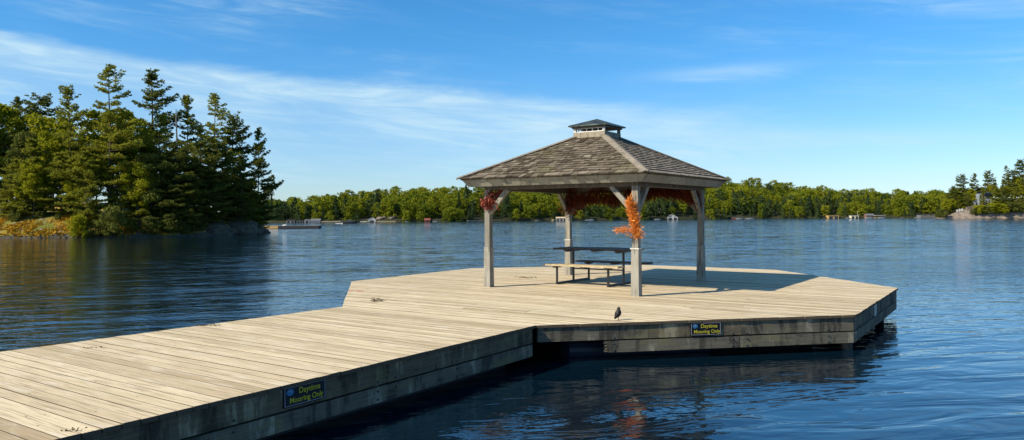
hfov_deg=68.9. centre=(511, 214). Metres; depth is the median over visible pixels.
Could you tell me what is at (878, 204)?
conifer
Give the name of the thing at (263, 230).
boulder
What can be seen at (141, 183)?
broadleaf tree
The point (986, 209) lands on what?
bush
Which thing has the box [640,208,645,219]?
broadleaf tree
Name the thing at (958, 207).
white pine
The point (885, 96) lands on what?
sky
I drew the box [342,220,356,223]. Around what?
motorboat
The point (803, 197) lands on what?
broadleaf tree
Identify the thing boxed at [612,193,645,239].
dried garland
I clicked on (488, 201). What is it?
dried garland
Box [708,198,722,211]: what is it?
broadleaf tree
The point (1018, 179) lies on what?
broadleaf tree
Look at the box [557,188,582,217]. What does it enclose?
dried garland
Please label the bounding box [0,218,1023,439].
lake water
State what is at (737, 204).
conifer
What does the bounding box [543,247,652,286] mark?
picnic table
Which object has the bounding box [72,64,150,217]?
white pine
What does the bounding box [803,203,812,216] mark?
conifer
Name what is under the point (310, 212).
conifer
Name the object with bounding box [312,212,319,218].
broadleaf tree
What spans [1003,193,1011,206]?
white pine
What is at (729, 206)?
broadleaf tree
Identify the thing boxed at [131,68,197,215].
white pine
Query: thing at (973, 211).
bush
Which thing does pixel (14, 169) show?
white pine
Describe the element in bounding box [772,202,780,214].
conifer
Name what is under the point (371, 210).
conifer
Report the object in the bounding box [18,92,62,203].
white pine
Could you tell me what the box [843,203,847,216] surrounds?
conifer
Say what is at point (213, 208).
dark spruce
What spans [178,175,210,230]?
dark spruce
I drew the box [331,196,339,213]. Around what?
conifer
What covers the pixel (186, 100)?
white pine
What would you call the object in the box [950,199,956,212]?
broadleaf tree
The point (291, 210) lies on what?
conifer
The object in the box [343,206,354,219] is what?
broadleaf tree
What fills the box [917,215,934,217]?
boathouse
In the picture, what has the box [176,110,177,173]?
dead tree
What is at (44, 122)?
broadleaf tree
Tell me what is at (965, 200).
broadleaf tree
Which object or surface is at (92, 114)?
broadleaf tree
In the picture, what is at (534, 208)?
broadleaf tree
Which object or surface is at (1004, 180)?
white pine
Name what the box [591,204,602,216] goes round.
broadleaf tree
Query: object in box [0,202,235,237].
wooded point ground
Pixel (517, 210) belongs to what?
broadleaf tree
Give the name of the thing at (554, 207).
broadleaf tree
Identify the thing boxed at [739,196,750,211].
broadleaf tree
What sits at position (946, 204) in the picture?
broadleaf tree
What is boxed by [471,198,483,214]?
broadleaf tree
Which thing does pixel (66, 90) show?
white pine
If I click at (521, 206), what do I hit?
conifer
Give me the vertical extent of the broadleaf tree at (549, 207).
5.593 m
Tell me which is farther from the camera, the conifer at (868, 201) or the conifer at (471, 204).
the conifer at (868, 201)
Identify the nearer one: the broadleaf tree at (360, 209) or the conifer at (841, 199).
the broadleaf tree at (360, 209)
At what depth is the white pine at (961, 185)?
275.76 m
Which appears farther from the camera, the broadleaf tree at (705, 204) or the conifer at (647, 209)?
the broadleaf tree at (705, 204)
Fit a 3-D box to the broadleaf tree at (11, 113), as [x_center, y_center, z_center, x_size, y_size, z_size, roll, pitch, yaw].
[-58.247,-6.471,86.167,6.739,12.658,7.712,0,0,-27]
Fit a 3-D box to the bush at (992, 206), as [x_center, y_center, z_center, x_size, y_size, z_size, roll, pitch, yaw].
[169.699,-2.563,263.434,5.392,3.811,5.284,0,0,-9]
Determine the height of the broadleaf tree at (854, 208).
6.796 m
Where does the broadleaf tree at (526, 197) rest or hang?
on the hill
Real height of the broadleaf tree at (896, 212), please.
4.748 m
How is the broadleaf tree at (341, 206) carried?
on the hill
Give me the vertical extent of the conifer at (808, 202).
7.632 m
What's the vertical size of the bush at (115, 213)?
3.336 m
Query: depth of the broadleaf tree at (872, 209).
305.55 m
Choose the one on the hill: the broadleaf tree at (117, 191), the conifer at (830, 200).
the conifer at (830, 200)
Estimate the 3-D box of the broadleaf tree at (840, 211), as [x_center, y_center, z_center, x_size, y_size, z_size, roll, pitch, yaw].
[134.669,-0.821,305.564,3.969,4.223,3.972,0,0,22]
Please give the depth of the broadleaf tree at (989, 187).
274.42 m
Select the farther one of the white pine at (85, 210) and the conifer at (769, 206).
the conifer at (769, 206)
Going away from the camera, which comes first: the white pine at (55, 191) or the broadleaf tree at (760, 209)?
the white pine at (55, 191)
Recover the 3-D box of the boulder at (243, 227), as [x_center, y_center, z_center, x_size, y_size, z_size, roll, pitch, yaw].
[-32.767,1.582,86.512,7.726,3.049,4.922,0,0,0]
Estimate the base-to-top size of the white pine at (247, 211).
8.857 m
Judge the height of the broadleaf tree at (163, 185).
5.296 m
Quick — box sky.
[0,0,1023,212]
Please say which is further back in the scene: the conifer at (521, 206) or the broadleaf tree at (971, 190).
the broadleaf tree at (971, 190)
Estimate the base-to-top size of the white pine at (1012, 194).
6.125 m
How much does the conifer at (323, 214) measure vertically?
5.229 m
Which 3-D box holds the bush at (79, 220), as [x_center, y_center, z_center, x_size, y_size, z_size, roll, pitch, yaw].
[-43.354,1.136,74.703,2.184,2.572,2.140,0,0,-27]
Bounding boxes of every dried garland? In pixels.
[479,190,503,213]
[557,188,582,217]
[564,187,704,211]
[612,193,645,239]
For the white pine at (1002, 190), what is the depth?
266.81 m
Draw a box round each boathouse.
[310,219,321,221]
[368,218,376,221]
[667,214,677,218]
[825,215,838,217]
[849,215,858,217]
[863,214,873,217]
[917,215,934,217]
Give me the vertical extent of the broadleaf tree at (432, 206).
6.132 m
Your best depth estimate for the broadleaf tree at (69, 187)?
77.31 m
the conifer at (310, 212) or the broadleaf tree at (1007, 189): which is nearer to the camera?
the conifer at (310, 212)
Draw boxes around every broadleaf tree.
[0,103,33,185]
[0,130,58,203]
[12,161,48,217]
[21,112,75,195]
[37,129,68,211]
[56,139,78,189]
[61,178,84,211]
[72,109,156,193]
[74,156,113,212]
[103,177,137,219]
[113,131,157,208]
[115,162,159,225]
[121,153,174,216]
[155,177,183,206]
[176,162,196,189]
[294,201,309,218]
[311,196,329,218]
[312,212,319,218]
[318,202,331,218]
[324,211,335,219]
[338,200,347,216]
[339,198,353,215]
[343,202,357,219]
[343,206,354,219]
[356,207,365,217]
[371,202,384,217]
[380,197,395,215]
[380,199,396,216]
[392,196,407,215]
[397,201,413,218]
[402,210,411,221]
[406,198,422,217]
[415,211,425,221]
[416,203,430,218]
[424,202,438,217]
[438,197,449,214]
[439,198,454,215]
[441,209,452,221]
[443,207,458,221]
[456,208,466,220]
[457,197,467,213]
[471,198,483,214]
[500,194,514,213]
[506,206,515,216]
[512,208,520,220]
[519,201,528,213]
[521,193,533,208]
[521,206,536,218]
[527,204,538,216]
[529,193,543,204]
[535,202,545,216]
[536,196,553,214]
[543,204,555,217]
[549,201,558,215]
[551,197,561,212]
[575,210,584,218]
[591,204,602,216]
[603,209,614,219]
[615,208,626,217]
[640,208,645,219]
[669,207,675,213]
[675,200,687,213]
[704,202,709,211]
[705,209,715,218]
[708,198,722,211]
[718,203,728,214]
[722,201,732,213]
[727,198,738,211]
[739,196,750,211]
[748,200,755,209]
[757,203,766,215]
[780,204,790,215]
[783,200,795,214]
[794,206,804,217]
[796,196,807,209]
[819,205,830,214]
[836,208,843,215]
[839,202,848,213]
[848,201,859,214]
[850,195,865,213]
[856,204,868,214]
[867,205,875,213]
[881,205,893,214]
[890,198,903,209]
[891,202,897,213]
[892,208,901,215]
[896,197,909,212]
[905,195,917,207]
[916,196,933,213]
[926,197,941,213]
[941,199,951,209]
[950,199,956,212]
[962,196,972,206]
[964,188,976,202]
[986,184,993,192]
[1001,186,1009,195]
[1005,183,1017,199]
[1011,177,1023,185]
[1018,184,1023,195]
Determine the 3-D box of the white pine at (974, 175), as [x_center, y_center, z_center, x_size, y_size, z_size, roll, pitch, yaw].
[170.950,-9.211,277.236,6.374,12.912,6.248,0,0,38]
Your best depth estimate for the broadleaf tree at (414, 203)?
245.03 m
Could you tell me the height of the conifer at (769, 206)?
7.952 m
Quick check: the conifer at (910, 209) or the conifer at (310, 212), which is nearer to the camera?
the conifer at (310, 212)
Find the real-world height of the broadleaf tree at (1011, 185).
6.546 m
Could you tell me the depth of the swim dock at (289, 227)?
121.02 m
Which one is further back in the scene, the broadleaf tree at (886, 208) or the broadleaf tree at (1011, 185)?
the broadleaf tree at (886, 208)
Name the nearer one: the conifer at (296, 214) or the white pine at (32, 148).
the white pine at (32, 148)
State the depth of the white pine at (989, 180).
275.76 m
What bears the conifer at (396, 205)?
on the hill
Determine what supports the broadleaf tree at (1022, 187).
on the rocky headland
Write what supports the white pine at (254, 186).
on the wooded point ground at (137, 232)
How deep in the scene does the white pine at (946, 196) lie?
271.64 m
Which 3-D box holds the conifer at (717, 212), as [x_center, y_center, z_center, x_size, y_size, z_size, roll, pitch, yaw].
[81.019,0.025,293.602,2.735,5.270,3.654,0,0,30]
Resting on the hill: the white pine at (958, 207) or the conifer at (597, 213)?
the conifer at (597, 213)
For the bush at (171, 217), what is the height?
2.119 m
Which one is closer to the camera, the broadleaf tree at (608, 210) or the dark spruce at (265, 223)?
the dark spruce at (265, 223)
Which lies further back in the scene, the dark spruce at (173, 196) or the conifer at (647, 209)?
the conifer at (647, 209)
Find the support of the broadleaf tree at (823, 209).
on the hill
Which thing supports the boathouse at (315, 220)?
on the hill
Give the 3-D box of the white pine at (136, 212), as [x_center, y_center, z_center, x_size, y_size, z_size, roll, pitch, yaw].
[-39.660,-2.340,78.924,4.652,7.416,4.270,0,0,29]
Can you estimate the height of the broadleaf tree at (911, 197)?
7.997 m
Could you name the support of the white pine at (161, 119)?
on the wooded point ground at (137, 232)
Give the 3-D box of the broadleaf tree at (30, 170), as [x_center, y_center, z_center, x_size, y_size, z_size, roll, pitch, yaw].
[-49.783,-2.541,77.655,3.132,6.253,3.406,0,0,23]
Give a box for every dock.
[0,265,897,439]
[265,225,321,228]
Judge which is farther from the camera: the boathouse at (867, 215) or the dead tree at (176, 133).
the boathouse at (867, 215)
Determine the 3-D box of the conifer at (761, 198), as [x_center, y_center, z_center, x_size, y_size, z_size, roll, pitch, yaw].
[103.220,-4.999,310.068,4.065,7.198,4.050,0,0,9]
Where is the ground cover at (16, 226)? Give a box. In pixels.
[0,213,171,237]
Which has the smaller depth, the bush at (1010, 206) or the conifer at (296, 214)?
the conifer at (296, 214)
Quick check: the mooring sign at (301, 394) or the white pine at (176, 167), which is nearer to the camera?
the mooring sign at (301, 394)
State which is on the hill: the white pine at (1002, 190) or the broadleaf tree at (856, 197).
the broadleaf tree at (856, 197)
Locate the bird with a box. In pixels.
[614,307,620,319]
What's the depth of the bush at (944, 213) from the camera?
262.80 m
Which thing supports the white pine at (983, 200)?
on the rocky headland
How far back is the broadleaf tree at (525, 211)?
258.27 m
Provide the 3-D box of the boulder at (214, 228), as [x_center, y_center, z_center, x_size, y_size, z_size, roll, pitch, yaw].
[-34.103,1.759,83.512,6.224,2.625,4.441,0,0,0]
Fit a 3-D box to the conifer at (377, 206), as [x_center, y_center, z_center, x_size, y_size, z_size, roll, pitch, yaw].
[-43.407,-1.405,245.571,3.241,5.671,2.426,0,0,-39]
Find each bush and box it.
[7,209,24,221]
[34,210,45,217]
[66,214,88,237]
[85,219,106,236]
[95,204,126,236]
[121,217,140,232]
[136,215,162,234]
[158,213,184,232]
[933,209,948,216]
[969,209,976,214]
[973,205,987,213]
[981,206,991,213]
[986,203,1002,212]
[993,204,1010,213]
[1002,201,1018,211]
[1011,202,1023,212]
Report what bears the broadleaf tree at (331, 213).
on the hill
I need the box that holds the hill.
[266,192,936,221]
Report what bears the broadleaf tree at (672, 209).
on the hill
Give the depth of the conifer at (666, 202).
290.40 m
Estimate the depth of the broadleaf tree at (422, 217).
241.14 m
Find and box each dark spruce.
[0,182,17,217]
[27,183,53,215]
[142,199,168,222]
[157,184,186,225]
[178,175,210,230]
[195,169,230,224]
[235,188,264,223]
[255,201,269,228]
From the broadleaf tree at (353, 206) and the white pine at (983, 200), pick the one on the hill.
the broadleaf tree at (353, 206)
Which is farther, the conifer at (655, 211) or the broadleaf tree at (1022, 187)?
the conifer at (655, 211)
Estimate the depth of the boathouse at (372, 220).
238.42 m
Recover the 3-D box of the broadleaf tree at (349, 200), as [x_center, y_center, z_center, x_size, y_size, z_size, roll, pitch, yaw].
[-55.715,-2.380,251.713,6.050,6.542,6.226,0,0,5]
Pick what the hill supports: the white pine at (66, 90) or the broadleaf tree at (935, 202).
the broadleaf tree at (935, 202)
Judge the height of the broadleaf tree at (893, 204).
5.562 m
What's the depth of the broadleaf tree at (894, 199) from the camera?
309.81 m
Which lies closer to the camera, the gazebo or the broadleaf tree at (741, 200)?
the gazebo
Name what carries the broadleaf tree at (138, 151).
on the wooded point ground at (137, 232)
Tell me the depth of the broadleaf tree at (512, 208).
257.42 m
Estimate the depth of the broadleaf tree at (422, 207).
243.77 m
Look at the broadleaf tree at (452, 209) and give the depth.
243.52 m
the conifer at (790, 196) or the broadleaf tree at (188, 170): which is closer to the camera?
the broadleaf tree at (188, 170)
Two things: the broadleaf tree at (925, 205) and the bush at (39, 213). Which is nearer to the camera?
the bush at (39, 213)
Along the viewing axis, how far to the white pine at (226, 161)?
83.52 m
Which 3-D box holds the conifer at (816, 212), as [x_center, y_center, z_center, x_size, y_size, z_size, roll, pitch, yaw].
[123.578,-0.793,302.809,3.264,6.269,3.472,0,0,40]
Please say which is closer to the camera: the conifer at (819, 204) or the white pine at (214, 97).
the white pine at (214, 97)
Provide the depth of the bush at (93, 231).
74.86 m
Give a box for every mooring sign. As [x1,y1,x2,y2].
[283,379,325,408]
[690,322,720,335]
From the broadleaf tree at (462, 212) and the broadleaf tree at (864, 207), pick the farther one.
the broadleaf tree at (864, 207)
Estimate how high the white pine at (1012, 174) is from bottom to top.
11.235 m
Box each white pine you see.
[0,114,13,191]
[0,159,33,216]
[1,95,25,180]
[6,137,55,215]
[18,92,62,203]
[37,151,77,214]
[48,84,95,212]
[55,150,117,219]
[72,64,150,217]
[107,158,163,224]
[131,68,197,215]
[131,113,174,214]
[146,138,199,218]
[174,94,201,189]
[183,124,233,211]
[187,92,243,202]
[193,139,236,222]
[219,111,259,212]
[219,154,258,221]
[240,177,264,227]
[244,127,283,221]
[940,193,954,213]
[947,185,957,210]
[950,174,969,206]
[955,195,963,209]
[963,173,980,198]
[978,187,986,205]
[981,170,997,192]
[987,179,998,197]
[987,186,1003,203]
[998,184,1004,198]
[998,195,1004,203]
[1000,166,1009,189]
[1001,169,1019,196]
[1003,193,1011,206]
[1010,187,1018,202]
[1011,186,1023,204]
[1013,158,1023,180]
[1017,178,1023,197]
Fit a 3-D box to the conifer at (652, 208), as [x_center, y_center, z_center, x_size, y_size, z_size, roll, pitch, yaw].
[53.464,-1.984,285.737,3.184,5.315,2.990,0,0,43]
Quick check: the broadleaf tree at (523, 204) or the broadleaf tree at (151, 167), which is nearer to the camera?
the broadleaf tree at (151, 167)
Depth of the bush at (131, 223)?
76.23 m
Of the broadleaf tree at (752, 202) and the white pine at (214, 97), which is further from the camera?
the broadleaf tree at (752, 202)
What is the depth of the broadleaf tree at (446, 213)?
242.51 m
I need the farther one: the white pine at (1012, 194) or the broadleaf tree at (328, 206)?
the white pine at (1012, 194)
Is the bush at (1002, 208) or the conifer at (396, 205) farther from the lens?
the bush at (1002, 208)
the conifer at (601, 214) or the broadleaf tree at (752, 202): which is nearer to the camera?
the conifer at (601, 214)
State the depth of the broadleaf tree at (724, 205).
298.06 m
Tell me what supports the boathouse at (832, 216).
on the hill
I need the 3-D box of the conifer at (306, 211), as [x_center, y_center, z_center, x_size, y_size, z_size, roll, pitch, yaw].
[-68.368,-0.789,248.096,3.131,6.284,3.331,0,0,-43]
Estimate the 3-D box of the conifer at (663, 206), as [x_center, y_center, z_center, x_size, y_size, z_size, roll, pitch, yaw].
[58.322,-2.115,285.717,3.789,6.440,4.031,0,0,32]
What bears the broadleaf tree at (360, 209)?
on the hill
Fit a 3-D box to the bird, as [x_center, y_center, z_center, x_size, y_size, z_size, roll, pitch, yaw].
[1.501,1.398,10.575,0.097,0.188,0.089,0,0,-44]
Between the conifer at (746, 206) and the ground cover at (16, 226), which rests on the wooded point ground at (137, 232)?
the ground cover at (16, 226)
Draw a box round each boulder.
[204,220,234,234]
[226,216,260,233]
[257,224,270,233]
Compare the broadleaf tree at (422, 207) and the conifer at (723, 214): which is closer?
the broadleaf tree at (422, 207)
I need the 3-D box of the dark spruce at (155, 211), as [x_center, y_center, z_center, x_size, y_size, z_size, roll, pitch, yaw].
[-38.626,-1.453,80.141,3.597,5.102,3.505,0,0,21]
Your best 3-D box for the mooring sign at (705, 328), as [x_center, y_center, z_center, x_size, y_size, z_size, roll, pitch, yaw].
[2.751,1.615,10.600,0.462,0.187,0.020,0,0,-11]
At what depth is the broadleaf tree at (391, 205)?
243.94 m
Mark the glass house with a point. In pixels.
(977, 201)
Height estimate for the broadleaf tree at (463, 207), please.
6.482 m
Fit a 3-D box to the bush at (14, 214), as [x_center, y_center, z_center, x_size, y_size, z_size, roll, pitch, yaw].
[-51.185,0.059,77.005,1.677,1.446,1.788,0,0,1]
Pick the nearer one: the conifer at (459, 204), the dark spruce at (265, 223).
the dark spruce at (265, 223)
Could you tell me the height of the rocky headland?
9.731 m
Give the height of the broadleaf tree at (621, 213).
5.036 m
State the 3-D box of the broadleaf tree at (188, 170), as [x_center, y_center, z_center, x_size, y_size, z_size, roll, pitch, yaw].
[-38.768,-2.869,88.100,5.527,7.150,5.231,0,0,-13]
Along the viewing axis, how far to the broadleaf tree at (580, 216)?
268.26 m
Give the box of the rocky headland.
[934,198,1023,218]
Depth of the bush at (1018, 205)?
262.03 m
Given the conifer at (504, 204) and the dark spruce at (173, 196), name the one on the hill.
the conifer at (504, 204)
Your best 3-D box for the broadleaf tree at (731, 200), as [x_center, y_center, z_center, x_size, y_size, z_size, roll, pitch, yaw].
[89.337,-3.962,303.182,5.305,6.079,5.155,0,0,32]
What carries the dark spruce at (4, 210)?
on the wooded point ground at (137, 232)
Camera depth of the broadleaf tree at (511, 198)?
262.40 m
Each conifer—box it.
[275,205,285,220]
[285,204,295,219]
[293,206,301,219]
[304,203,310,219]
[308,204,313,219]
[311,203,319,218]
[320,207,325,219]
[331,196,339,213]
[332,208,340,219]
[340,197,349,218]
[363,200,373,217]
[375,202,383,216]
[394,203,400,217]
[456,196,460,214]
[469,199,477,214]
[470,201,476,216]
[501,196,511,217]
[518,201,523,215]
[584,209,589,219]
[592,205,599,217]
[599,205,607,217]
[644,201,652,219]
[650,203,654,215]
[653,204,660,216]
[655,197,660,213]
[659,196,669,212]
[660,201,667,216]
[668,199,674,214]
[714,208,720,218]
[721,208,726,217]
[732,197,740,213]
[742,195,748,212]
[751,204,755,214]
[757,195,764,208]
[762,207,766,218]
[766,197,771,215]
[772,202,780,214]
[786,195,794,212]
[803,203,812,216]
[806,198,814,214]
[814,206,820,217]
[818,197,820,212]
[821,196,831,212]
[827,198,834,212]
[838,195,842,213]
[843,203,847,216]
[865,195,871,213]
[876,200,882,213]
[907,202,912,215]
[919,197,925,213]
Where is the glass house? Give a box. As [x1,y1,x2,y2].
[973,193,993,204]
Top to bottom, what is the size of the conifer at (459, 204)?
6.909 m
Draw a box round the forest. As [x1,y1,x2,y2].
[262,176,965,218]
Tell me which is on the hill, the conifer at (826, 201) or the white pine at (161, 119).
the conifer at (826, 201)
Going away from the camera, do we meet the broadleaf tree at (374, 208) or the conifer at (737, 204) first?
the broadleaf tree at (374, 208)
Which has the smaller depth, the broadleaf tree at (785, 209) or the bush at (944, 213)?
the bush at (944, 213)
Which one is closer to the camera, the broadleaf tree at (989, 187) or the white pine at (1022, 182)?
the white pine at (1022, 182)
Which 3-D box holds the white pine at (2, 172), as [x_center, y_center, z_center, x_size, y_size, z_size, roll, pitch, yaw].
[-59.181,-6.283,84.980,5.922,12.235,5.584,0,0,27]
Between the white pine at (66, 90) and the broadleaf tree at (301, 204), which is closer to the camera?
the white pine at (66, 90)
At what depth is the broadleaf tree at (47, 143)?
81.17 m
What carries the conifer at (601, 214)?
on the hill
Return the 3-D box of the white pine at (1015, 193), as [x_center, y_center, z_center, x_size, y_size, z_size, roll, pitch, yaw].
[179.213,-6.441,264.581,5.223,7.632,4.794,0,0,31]
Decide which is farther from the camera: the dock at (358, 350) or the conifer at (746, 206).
the conifer at (746, 206)
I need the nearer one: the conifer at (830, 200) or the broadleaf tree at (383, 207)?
the broadleaf tree at (383, 207)
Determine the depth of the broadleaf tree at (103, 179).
78.04 m
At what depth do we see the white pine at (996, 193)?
264.70 m
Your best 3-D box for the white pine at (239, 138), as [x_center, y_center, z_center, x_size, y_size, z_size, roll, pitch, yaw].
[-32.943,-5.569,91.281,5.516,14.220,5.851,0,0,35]
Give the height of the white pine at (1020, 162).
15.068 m
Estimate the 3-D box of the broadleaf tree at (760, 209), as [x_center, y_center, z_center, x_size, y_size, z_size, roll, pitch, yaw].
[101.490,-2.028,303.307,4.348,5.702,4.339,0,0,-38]
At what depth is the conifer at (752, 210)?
303.04 m
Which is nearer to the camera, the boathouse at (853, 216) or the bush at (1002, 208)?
the bush at (1002, 208)
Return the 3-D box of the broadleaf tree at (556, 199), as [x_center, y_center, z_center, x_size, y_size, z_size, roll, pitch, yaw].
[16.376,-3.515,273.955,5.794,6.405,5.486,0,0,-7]
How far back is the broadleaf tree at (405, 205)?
243.09 m
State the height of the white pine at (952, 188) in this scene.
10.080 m
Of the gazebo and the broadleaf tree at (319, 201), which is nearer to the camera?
the gazebo
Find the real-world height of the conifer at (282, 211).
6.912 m
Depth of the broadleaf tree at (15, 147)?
82.67 m
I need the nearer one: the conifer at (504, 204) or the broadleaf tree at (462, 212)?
the broadleaf tree at (462, 212)
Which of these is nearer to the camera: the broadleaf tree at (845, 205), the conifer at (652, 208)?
the conifer at (652, 208)
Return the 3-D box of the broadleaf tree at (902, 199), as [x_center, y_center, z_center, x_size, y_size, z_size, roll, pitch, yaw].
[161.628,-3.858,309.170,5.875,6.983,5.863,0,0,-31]
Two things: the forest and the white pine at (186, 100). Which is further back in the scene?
the forest
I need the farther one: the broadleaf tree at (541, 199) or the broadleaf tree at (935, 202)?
the broadleaf tree at (935, 202)
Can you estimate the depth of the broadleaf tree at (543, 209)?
263.63 m
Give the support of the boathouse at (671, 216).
on the hill
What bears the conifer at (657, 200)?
on the hill
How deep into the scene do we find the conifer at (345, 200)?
244.60 m
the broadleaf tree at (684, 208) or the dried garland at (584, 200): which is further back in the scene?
the broadleaf tree at (684, 208)
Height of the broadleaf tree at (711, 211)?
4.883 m
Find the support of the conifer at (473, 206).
on the hill
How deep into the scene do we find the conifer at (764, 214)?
300.62 m
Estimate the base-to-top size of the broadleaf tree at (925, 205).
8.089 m
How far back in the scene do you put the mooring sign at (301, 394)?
6.82 m
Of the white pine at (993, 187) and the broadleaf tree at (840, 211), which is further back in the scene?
the broadleaf tree at (840, 211)
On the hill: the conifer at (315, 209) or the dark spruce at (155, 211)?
the conifer at (315, 209)
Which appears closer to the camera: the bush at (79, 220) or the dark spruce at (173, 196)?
the bush at (79, 220)
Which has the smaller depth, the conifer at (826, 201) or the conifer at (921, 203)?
the conifer at (921, 203)
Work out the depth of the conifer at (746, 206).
303.12 m
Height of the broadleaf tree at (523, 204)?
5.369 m
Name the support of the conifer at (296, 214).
on the hill
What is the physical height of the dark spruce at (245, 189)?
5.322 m
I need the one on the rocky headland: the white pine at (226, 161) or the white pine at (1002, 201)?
the white pine at (1002, 201)
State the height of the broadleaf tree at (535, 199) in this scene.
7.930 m
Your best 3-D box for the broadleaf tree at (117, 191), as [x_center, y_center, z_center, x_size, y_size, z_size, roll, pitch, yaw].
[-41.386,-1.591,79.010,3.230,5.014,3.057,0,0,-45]
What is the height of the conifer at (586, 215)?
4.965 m
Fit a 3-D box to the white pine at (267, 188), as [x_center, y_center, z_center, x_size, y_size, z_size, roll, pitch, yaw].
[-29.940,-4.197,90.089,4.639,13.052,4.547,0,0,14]
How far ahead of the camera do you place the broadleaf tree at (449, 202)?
250.45 m
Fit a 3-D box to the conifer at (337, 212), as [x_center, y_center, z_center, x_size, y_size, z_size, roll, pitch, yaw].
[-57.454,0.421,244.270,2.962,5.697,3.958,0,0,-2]
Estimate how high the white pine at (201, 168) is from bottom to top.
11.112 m
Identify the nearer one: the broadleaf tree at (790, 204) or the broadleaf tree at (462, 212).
the broadleaf tree at (462, 212)
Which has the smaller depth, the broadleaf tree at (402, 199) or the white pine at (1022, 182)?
the broadleaf tree at (402, 199)
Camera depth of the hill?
279.76 m
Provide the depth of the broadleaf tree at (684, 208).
291.92 m
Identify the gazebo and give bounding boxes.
[456,119,731,296]
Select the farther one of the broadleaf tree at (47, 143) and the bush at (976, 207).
the bush at (976, 207)
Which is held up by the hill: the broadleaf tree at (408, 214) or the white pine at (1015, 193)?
the broadleaf tree at (408, 214)
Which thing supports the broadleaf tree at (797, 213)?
on the hill
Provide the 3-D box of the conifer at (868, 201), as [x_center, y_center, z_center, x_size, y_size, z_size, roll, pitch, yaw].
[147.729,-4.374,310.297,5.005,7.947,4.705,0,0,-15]
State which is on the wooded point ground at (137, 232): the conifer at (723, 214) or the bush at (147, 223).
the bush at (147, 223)
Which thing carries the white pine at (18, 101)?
on the wooded point ground at (137, 232)
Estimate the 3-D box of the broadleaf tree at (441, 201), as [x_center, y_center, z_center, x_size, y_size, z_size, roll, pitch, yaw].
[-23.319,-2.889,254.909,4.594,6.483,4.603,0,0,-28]
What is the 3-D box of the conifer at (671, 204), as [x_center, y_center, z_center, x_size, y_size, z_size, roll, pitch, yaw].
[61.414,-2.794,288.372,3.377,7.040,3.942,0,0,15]

